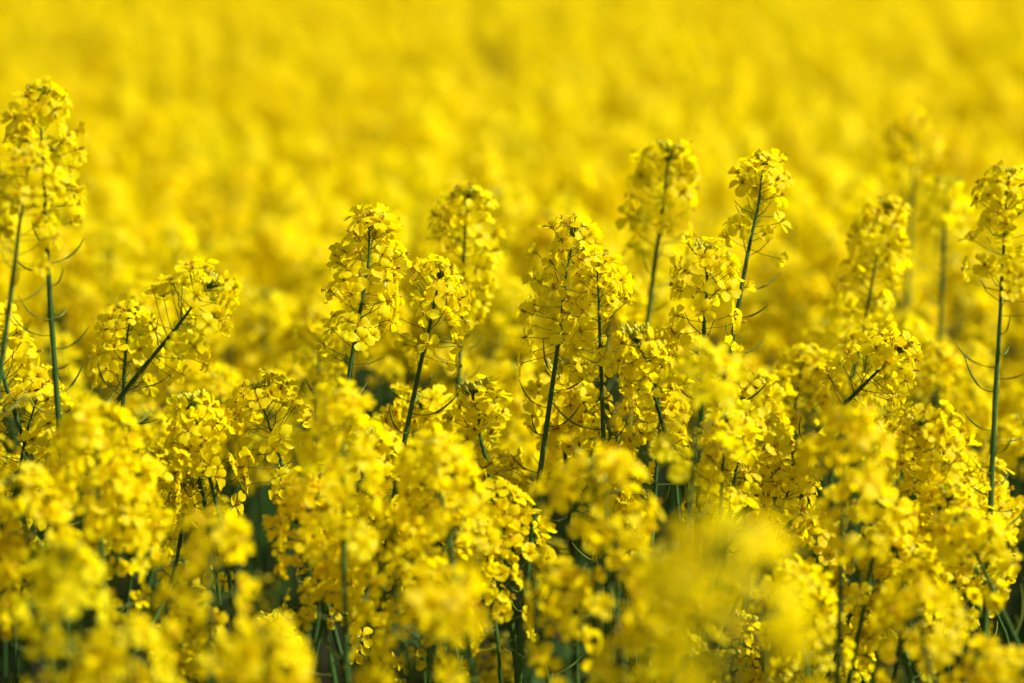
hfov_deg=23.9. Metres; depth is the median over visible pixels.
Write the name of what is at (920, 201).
rapeseed plant
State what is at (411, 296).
rapeseed plant
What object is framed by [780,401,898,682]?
rapeseed plant
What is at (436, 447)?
rapeseed plant
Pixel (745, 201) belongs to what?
rapeseed plant
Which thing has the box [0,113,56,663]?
rapeseed plant
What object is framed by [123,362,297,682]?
rapeseed plant
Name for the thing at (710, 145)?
rapeseed plant
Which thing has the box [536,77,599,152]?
rapeseed plant
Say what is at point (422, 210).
rapeseed plant
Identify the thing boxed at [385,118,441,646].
rapeseed plant
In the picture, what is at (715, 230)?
rapeseed plant
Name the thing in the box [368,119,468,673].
rapeseed plant
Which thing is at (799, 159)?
rapeseed plant
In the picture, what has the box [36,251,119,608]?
rapeseed plant
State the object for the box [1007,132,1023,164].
rapeseed plant
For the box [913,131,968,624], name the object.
rapeseed plant
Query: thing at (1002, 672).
rapeseed plant
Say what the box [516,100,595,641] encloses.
rapeseed plant
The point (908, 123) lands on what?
rapeseed plant
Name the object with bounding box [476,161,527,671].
rapeseed plant
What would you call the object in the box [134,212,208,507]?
rapeseed plant
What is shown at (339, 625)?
rapeseed plant
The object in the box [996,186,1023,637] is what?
rapeseed plant
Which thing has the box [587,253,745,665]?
rapeseed plant
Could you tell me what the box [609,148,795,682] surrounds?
rapeseed plant
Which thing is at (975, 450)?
rapeseed plant
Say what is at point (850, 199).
rapeseed plant
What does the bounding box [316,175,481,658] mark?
rapeseed plant
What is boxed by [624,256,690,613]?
rapeseed plant
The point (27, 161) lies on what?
rapeseed plant
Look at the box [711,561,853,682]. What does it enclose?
rapeseed plant
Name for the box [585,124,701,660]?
rapeseed plant
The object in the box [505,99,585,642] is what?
rapeseed plant
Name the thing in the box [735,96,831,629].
rapeseed plant
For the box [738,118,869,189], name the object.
rapeseed plant
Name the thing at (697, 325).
rapeseed plant
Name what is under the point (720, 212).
rapeseed plant
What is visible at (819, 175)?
rapeseed plant
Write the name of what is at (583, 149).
rapeseed plant
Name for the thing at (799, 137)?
rapeseed plant
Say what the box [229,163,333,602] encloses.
rapeseed plant
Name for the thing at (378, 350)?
rapeseed plant
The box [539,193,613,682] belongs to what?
rapeseed plant
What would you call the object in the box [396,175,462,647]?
rapeseed plant
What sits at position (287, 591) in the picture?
rapeseed plant
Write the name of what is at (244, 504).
rapeseed plant
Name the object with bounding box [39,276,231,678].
rapeseed plant
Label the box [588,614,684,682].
rapeseed plant
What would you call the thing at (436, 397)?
rapeseed plant
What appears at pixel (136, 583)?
rapeseed plant
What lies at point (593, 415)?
rapeseed plant
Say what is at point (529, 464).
rapeseed plant
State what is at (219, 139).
rapeseed plant
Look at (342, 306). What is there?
rapeseed plant
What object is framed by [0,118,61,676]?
rapeseed plant
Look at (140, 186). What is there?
rapeseed plant
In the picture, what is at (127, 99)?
rapeseed plant
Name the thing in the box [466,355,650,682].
rapeseed plant
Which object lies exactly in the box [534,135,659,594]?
rapeseed plant
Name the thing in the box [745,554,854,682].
rapeseed plant
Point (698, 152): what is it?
rapeseed plant
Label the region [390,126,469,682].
rapeseed plant
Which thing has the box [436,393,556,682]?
rapeseed plant
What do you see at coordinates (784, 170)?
rapeseed plant
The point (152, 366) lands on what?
rapeseed plant
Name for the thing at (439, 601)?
rapeseed plant
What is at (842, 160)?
rapeseed plant
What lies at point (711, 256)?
rapeseed plant
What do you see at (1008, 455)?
rapeseed plant
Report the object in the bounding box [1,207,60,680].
rapeseed plant
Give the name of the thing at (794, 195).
rapeseed plant
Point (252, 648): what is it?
rapeseed plant
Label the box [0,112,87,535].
rapeseed plant
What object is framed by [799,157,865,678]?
rapeseed plant
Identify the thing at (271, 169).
rapeseed plant
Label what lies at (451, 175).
rapeseed plant
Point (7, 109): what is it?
rapeseed plant
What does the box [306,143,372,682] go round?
rapeseed plant
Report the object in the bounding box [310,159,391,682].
rapeseed plant
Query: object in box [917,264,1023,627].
rapeseed plant
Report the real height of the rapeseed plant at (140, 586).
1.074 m
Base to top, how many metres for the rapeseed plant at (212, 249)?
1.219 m
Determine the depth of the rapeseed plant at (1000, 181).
2.10 m
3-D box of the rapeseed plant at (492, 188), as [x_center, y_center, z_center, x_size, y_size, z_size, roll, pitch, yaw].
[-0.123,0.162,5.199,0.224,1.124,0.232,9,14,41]
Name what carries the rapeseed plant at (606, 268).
on the ground
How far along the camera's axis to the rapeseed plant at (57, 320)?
4.22 m
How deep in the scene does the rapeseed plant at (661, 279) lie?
2.91 m
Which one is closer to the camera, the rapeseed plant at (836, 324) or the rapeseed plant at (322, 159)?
the rapeseed plant at (836, 324)
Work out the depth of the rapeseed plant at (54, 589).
1.73 m
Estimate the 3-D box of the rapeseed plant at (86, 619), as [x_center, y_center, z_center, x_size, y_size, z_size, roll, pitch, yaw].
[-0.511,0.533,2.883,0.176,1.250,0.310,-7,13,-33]
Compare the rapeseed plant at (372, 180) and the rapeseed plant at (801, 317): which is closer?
the rapeseed plant at (801, 317)
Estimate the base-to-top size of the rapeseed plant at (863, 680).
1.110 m
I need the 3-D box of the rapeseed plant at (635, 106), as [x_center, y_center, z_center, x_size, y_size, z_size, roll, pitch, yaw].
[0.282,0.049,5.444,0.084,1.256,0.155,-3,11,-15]
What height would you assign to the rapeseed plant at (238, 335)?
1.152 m
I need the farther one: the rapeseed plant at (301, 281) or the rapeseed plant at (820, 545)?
the rapeseed plant at (301, 281)
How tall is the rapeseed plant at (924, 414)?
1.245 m
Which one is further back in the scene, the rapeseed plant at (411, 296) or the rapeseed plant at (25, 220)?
the rapeseed plant at (411, 296)
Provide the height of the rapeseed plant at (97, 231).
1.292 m
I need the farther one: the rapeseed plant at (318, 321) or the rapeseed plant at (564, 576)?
the rapeseed plant at (318, 321)
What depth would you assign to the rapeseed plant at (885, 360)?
2.16 m
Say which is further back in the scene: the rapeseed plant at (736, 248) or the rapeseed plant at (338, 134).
the rapeseed plant at (338, 134)
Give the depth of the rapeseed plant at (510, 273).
3.49 m
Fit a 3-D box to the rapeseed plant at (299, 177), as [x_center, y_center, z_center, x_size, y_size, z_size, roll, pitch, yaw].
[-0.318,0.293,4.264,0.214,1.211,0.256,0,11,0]
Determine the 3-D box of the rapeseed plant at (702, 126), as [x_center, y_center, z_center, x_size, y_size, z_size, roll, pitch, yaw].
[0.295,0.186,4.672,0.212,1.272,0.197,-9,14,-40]
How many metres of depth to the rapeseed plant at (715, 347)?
5.02 m
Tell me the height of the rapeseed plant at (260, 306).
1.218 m
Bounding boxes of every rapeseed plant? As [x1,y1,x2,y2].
[0,100,68,644]
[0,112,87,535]
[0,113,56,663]
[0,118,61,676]
[0,139,134,682]
[0,208,135,682]
[0,256,241,601]
[0,285,57,682]
[0,346,194,682]
[0,391,150,676]
[0,462,81,682]
[1,76,216,681]
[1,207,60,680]
[1,209,47,682]
[3,97,101,383]
[6,273,159,664]
[11,181,86,681]
[11,193,139,605]
[12,193,59,455]
[14,531,115,682]
[16,242,86,530]
[21,177,142,611]
[21,193,150,682]
[22,280,174,681]
[30,81,68,367]
[31,147,93,608]
[36,154,144,370]
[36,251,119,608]
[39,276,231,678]
[47,163,105,602]
[53,180,137,607]
[53,452,175,682]
[55,112,115,606]
[55,117,119,522]
[60,506,264,682]
[64,137,191,682]
[69,251,151,587]
[80,613,175,682]
[86,296,195,682]
[92,220,167,682]
[96,190,142,345]
[102,85,191,622]
[102,136,139,496]
[102,330,217,658]
[103,105,204,448]
[108,162,259,609]
[109,349,300,682]
[114,407,262,654]
[117,321,273,620]
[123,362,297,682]
[124,437,239,682]
[132,144,231,584]
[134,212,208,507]
[139,170,253,598]
[140,108,215,323]
[142,201,411,682]
[146,154,231,589]
[146,209,243,589]
[146,221,255,682]
[147,284,268,623]
[147,599,245,682]
[151,287,343,682]
[153,179,236,603]
[155,195,265,679]
[157,253,475,682]
[163,243,340,653]
[167,104,265,627]
[167,116,266,600]
[169,308,422,682]
[175,152,237,608]
[180,243,261,638]
[186,216,312,638]
[188,181,268,668]
[197,250,290,591]
[200,287,341,682]
[202,205,322,682]
[215,120,321,609]
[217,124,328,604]
[217,612,316,682]
[223,267,282,596]
[225,368,504,682]
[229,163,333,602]
[243,192,337,601]
[251,128,344,181]
[253,220,359,667]
[255,156,385,571]
[255,179,358,681]
[256,158,338,652]
[257,208,315,649]
[258,243,289,601]
[259,163,384,504]
[262,466,359,682]
[271,139,403,666]
[273,257,349,672]
[274,279,470,681]
[284,172,405,646]
[289,378,392,682]
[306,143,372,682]
[306,146,429,659]
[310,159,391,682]
[312,201,452,682]
[315,213,604,682]
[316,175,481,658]
[320,106,397,598]
[326,106,456,593]
[328,174,361,682]
[341,506,462,682]
[343,160,440,643]
[349,245,441,660]
[353,561,490,682]
[361,181,563,673]
[366,122,450,675]
[366,178,507,682]
[367,235,478,680]
[367,257,507,625]
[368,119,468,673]
[375,157,472,392]
[383,359,568,682]
[383,423,517,682]
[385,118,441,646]
[387,135,457,653]
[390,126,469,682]
[395,327,472,671]
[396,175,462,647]
[402,122,499,548]
[402,199,465,648]
[403,100,482,678]
[404,79,477,146]
[409,227,486,638]
[412,321,923,677]
[422,325,541,667]
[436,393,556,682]
[442,374,648,682]
[445,132,543,370]
[450,148,584,682]
[450,477,695,682]
[458,237,523,669]
[462,158,578,682]
[465,96,536,580]
[465,250,557,677]
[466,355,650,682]
[472,138,701,682]
[472,160,614,674]
[474,160,501,604]
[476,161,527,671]
[477,266,572,638]
[478,344,593,682]
[482,175,586,681]
[497,231,567,642]
[499,211,522,638]
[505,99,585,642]
[509,216,604,636]
[510,170,639,682]
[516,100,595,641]
[516,170,637,643]
[519,202,616,643]
[522,174,620,547]
[524,553,608,682]
[528,283,706,681]
[530,433,729,680]
[531,135,597,675]
[533,260,646,681]
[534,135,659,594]
[535,166,627,680]
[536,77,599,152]
[536,261,680,682]
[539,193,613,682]
[540,119,601,162]
[553,244,762,682]
[553,364,714,665]
[560,221,690,680]
[566,267,634,682]
[572,121,653,639]
[575,219,667,665]
[577,220,700,657]
[580,313,790,659]
[581,392,710,680]
[585,120,628,511]
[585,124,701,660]
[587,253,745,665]
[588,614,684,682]
[593,214,702,540]
[596,123,668,585]
[601,111,721,549]
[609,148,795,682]
[610,232,761,675]
[613,137,732,667]
[615,236,772,649]
[616,86,658,585]
[616,110,692,554]
[616,343,834,678]
[618,113,676,665]
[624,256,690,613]
[630,206,716,614]
[634,491,819,682]
[637,289,854,678]
[638,234,784,649]
[642,170,755,618]
[646,136,737,537]
[646,336,746,682]
[647,223,759,503]
[650,165,743,595]
[653,135,735,460]
[659,278,782,676]
[669,185,710,443]
[669,412,821,648]
[688,487,955,682]
[691,419,894,679]
[695,98,792,554]
[700,199,790,682]
[701,234,833,680]
[708,124,827,669]
[709,222,813,671]
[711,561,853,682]
[712,191,913,682]
[713,307,919,680]
[715,161,847,668]
[723,166,836,676]
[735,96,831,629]
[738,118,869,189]
[738,210,900,682]
[739,170,802,472]
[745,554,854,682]
[750,205,782,666]
[761,232,870,599]
[765,251,926,605]
[766,116,824,313]
[766,510,879,682]
[767,175,1023,682]
[768,177,869,679]
[768,205,815,677]
[770,116,823,646]
[780,282,933,682]
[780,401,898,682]
[782,176,831,552]
[784,168,878,640]
[785,133,910,533]
[785,150,905,503]
[785,173,919,521]
[797,292,966,682]
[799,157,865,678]
[801,107,909,233]
[804,162,920,521]
[818,107,980,682]
[823,146,854,603]
[834,519,953,682]
[835,146,924,498]
[840,231,895,682]
[843,129,968,501]
[843,203,935,682]
[848,241,1012,643]
[851,195,957,682]
[858,105,945,651]
[859,80,955,616]
[868,560,983,682]
[869,193,1010,635]
[874,194,968,681]
[874,271,930,634]
[878,399,1023,682]
[880,340,993,678]
[884,171,955,433]
[884,458,1003,682]
[892,175,981,682]
[892,186,927,667]
[895,409,1023,677]
[896,160,1023,682]
[909,127,1002,429]
[910,190,958,503]
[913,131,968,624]
[917,115,986,389]
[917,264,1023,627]
[926,506,1023,673]
[936,136,1022,681]
[951,118,1012,628]
[951,457,1023,682]
[952,634,1023,682]
[958,157,1023,658]
[958,228,1023,519]
[964,165,1011,682]
[964,275,1023,676]
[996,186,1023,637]
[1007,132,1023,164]
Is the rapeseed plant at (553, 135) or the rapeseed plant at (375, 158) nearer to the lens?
the rapeseed plant at (375, 158)
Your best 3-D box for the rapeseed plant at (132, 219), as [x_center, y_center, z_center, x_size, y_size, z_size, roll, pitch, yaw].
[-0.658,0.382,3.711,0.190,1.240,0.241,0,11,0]
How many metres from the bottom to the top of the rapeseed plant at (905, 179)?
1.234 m
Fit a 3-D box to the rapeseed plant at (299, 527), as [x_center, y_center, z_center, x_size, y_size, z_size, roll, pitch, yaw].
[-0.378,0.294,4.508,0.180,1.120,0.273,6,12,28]
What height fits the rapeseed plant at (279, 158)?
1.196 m
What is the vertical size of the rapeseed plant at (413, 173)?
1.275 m
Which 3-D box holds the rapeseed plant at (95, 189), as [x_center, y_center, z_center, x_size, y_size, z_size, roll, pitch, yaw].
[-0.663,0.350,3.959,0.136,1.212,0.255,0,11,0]
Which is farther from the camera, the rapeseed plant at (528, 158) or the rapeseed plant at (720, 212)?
the rapeseed plant at (528, 158)
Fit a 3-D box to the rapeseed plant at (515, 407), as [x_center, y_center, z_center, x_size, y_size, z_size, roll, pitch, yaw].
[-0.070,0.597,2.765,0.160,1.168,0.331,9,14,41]
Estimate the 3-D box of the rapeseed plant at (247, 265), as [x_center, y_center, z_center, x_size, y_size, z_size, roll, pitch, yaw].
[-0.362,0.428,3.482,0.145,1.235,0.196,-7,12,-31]
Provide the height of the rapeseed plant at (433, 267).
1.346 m
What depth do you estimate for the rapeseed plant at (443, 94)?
5.25 m
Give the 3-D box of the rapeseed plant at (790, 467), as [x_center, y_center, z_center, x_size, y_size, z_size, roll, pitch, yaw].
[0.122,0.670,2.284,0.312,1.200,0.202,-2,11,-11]
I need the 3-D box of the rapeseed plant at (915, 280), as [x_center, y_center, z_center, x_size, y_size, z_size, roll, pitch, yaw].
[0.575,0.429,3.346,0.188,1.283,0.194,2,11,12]
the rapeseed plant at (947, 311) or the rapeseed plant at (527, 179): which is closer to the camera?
the rapeseed plant at (947, 311)
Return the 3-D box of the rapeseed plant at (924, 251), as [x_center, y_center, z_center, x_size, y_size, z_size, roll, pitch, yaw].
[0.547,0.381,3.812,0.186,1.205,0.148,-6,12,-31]
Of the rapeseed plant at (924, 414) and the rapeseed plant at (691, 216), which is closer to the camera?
the rapeseed plant at (924, 414)
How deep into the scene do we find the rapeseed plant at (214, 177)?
5.21 m
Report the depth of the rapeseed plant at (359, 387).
4.60 m
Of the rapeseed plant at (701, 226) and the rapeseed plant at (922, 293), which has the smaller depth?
the rapeseed plant at (922, 293)
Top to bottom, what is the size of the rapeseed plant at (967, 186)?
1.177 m
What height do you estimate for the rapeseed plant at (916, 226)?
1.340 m
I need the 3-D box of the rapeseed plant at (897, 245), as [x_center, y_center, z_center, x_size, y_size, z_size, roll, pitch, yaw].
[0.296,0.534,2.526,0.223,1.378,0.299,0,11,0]
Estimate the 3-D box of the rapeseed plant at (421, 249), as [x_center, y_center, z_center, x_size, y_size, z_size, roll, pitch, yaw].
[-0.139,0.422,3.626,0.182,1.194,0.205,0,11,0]
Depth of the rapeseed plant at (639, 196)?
5.04 m
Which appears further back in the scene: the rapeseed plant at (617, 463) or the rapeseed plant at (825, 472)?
the rapeseed plant at (825, 472)
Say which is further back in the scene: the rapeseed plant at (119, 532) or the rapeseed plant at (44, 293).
the rapeseed plant at (44, 293)
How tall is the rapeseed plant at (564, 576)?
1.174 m
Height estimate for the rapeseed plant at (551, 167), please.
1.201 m
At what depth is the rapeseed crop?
6.79 m
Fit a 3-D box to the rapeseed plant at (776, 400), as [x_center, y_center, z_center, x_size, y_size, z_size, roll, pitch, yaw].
[0.230,0.609,2.521,0.211,1.234,0.254,8,13,36]
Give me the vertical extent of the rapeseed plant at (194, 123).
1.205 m
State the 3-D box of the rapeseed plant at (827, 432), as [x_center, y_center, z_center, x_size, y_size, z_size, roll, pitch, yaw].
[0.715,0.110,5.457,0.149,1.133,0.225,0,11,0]
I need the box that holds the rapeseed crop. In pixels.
[0,0,1023,682]
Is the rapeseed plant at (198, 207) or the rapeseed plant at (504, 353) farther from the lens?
the rapeseed plant at (198, 207)
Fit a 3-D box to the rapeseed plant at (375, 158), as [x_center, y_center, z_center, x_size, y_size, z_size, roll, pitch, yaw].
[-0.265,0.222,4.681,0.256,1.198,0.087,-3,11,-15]
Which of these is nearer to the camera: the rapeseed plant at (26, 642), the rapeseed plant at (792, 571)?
the rapeseed plant at (792, 571)
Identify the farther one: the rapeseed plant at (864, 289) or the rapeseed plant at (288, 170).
the rapeseed plant at (288, 170)
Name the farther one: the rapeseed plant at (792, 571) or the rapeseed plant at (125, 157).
the rapeseed plant at (125, 157)
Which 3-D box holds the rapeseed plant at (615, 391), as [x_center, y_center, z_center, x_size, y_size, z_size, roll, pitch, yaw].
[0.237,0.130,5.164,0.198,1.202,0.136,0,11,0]
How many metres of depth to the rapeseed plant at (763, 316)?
3.01 m
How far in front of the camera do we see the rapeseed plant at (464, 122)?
4.75 m
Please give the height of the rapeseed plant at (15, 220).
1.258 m
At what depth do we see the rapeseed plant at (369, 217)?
2.17 m
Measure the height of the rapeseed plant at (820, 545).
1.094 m
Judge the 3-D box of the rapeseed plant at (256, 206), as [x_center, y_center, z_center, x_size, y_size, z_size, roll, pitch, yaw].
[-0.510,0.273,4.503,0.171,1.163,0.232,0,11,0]
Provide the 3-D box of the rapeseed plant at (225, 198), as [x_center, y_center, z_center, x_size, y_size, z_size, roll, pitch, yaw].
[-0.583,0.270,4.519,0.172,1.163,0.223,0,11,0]
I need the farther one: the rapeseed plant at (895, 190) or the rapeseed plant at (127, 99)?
the rapeseed plant at (127, 99)
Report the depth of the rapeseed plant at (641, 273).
3.04 m
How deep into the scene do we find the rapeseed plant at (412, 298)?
4.19 m
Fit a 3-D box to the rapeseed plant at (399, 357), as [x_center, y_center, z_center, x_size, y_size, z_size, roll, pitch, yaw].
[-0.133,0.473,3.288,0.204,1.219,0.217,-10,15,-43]
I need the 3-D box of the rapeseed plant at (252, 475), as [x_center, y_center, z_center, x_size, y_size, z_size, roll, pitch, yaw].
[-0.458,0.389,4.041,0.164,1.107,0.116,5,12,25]
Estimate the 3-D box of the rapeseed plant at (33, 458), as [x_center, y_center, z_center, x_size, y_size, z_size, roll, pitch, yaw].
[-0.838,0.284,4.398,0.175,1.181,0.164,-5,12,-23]
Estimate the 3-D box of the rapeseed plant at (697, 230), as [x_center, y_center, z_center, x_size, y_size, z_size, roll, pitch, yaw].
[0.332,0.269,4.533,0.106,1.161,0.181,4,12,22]
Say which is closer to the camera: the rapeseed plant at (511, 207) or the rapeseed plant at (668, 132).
the rapeseed plant at (511, 207)
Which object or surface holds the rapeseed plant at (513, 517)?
on the ground
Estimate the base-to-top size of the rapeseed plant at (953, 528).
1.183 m
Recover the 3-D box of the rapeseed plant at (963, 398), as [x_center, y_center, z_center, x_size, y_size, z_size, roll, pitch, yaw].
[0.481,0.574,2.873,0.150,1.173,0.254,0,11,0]
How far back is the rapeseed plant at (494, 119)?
4.87 m
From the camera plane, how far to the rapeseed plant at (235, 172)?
3.95 m
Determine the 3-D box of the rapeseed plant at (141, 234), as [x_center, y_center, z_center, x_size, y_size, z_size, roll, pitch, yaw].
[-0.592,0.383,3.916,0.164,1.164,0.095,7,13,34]
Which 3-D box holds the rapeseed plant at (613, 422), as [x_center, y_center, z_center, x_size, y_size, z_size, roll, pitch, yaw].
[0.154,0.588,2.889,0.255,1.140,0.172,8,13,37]
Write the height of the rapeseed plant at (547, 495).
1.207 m
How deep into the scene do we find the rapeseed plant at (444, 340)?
4.08 m
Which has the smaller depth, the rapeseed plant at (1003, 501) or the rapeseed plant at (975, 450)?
the rapeseed plant at (1003, 501)
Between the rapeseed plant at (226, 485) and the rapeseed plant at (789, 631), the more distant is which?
the rapeseed plant at (226, 485)
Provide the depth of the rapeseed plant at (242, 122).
5.25 m
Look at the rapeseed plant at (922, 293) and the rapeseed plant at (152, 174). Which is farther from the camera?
the rapeseed plant at (152, 174)
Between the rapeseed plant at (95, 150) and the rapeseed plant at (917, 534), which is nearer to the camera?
the rapeseed plant at (917, 534)
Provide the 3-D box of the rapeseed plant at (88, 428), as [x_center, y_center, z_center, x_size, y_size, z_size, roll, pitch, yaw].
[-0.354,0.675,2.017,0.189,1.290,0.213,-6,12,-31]
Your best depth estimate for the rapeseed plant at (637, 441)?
2.25 m
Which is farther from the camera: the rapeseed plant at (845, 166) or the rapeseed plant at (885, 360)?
the rapeseed plant at (845, 166)
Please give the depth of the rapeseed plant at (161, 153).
4.61 m
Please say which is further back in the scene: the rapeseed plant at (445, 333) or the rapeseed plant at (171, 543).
the rapeseed plant at (445, 333)
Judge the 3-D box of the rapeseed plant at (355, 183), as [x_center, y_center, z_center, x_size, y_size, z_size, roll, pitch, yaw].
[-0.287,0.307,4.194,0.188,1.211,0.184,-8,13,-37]
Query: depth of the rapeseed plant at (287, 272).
3.24 m
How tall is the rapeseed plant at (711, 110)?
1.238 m
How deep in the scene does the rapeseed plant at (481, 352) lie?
3.85 m
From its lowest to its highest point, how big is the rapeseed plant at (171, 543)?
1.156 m
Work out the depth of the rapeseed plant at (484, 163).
3.38 m
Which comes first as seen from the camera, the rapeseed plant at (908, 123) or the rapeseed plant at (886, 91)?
the rapeseed plant at (908, 123)
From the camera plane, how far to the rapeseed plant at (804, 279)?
3.19 m
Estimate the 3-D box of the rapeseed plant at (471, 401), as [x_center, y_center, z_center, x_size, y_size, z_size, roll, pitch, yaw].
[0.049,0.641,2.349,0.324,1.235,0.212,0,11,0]
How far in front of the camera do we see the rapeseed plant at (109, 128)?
4.50 m
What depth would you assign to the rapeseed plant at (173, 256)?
3.27 m
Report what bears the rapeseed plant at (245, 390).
on the ground
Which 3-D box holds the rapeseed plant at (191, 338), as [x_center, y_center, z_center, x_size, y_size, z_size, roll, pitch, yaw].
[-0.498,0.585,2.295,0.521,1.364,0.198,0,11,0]
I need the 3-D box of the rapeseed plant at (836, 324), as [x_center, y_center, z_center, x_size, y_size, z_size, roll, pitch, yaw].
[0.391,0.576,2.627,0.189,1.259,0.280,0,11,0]
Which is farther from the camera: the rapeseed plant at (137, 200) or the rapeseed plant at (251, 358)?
the rapeseed plant at (137, 200)
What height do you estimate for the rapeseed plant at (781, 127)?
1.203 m
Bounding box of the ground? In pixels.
[0,59,1017,682]
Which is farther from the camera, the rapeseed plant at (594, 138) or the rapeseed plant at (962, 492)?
the rapeseed plant at (594, 138)
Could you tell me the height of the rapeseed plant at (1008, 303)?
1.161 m
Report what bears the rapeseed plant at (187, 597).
on the ground
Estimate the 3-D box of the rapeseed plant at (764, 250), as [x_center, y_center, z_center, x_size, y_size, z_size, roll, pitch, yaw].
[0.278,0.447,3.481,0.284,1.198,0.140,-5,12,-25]
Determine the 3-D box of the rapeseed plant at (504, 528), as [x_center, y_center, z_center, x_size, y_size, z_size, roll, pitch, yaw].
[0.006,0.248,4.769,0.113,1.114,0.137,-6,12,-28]
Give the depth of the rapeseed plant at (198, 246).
4.14 m
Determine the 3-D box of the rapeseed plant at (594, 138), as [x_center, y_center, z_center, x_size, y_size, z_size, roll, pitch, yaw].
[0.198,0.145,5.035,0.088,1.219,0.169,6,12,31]
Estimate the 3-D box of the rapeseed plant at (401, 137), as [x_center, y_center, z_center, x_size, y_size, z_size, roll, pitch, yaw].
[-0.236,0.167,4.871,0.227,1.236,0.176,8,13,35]
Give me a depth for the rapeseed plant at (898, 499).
4.66 m
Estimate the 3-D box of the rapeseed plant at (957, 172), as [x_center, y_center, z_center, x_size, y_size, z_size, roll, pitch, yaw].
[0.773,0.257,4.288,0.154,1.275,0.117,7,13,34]
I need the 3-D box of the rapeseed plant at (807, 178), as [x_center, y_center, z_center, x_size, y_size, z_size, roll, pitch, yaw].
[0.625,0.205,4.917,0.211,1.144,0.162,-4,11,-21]
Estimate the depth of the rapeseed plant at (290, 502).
2.01 m
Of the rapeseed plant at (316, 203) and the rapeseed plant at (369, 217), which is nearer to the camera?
the rapeseed plant at (369, 217)
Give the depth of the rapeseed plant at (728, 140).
5.12 m
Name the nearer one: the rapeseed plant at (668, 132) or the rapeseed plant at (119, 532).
the rapeseed plant at (119, 532)
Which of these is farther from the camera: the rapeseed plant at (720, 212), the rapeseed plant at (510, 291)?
the rapeseed plant at (720, 212)
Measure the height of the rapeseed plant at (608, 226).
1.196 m
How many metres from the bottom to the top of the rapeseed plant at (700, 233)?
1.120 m
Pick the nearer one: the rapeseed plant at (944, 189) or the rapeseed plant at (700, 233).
the rapeseed plant at (944, 189)
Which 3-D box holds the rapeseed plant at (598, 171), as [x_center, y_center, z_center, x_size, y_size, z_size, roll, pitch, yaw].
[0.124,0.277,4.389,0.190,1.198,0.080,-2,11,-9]
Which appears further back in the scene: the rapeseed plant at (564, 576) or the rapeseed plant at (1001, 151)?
the rapeseed plant at (1001, 151)
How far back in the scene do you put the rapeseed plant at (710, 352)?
1.89 m
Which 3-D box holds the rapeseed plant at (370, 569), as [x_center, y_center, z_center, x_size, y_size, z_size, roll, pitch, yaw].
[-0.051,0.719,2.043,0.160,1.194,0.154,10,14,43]
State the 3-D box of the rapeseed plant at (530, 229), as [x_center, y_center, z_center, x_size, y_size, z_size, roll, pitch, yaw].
[-0.064,0.435,3.262,0.201,1.302,0.270,-9,14,-39]
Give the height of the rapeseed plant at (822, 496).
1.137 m
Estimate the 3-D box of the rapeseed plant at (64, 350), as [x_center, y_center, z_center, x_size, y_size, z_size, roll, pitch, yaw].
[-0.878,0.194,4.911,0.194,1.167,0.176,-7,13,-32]
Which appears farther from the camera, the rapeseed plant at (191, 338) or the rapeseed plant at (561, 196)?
the rapeseed plant at (561, 196)
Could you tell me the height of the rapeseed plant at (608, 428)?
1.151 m
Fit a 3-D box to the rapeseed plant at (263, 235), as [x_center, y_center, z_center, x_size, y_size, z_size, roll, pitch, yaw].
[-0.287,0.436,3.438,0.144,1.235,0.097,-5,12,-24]
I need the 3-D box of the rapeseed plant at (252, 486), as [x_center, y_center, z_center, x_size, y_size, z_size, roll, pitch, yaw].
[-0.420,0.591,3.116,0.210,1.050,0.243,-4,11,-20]
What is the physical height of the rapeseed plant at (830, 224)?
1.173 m
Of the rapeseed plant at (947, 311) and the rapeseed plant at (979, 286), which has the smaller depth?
the rapeseed plant at (947, 311)
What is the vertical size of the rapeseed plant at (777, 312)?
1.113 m
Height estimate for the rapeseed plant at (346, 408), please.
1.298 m
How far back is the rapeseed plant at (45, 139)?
5.19 m
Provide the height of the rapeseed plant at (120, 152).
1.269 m
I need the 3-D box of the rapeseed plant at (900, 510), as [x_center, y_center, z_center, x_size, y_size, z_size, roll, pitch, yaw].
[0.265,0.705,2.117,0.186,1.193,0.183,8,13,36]
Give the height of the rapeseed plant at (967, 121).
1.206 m
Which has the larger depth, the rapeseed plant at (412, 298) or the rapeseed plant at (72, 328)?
the rapeseed plant at (412, 298)
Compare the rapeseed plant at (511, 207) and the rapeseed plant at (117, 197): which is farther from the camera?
the rapeseed plant at (117, 197)
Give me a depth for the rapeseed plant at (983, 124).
4.86 m
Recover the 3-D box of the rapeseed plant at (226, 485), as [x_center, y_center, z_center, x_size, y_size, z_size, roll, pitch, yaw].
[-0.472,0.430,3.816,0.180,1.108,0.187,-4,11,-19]
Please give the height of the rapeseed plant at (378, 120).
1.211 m
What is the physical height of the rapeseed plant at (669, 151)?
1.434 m

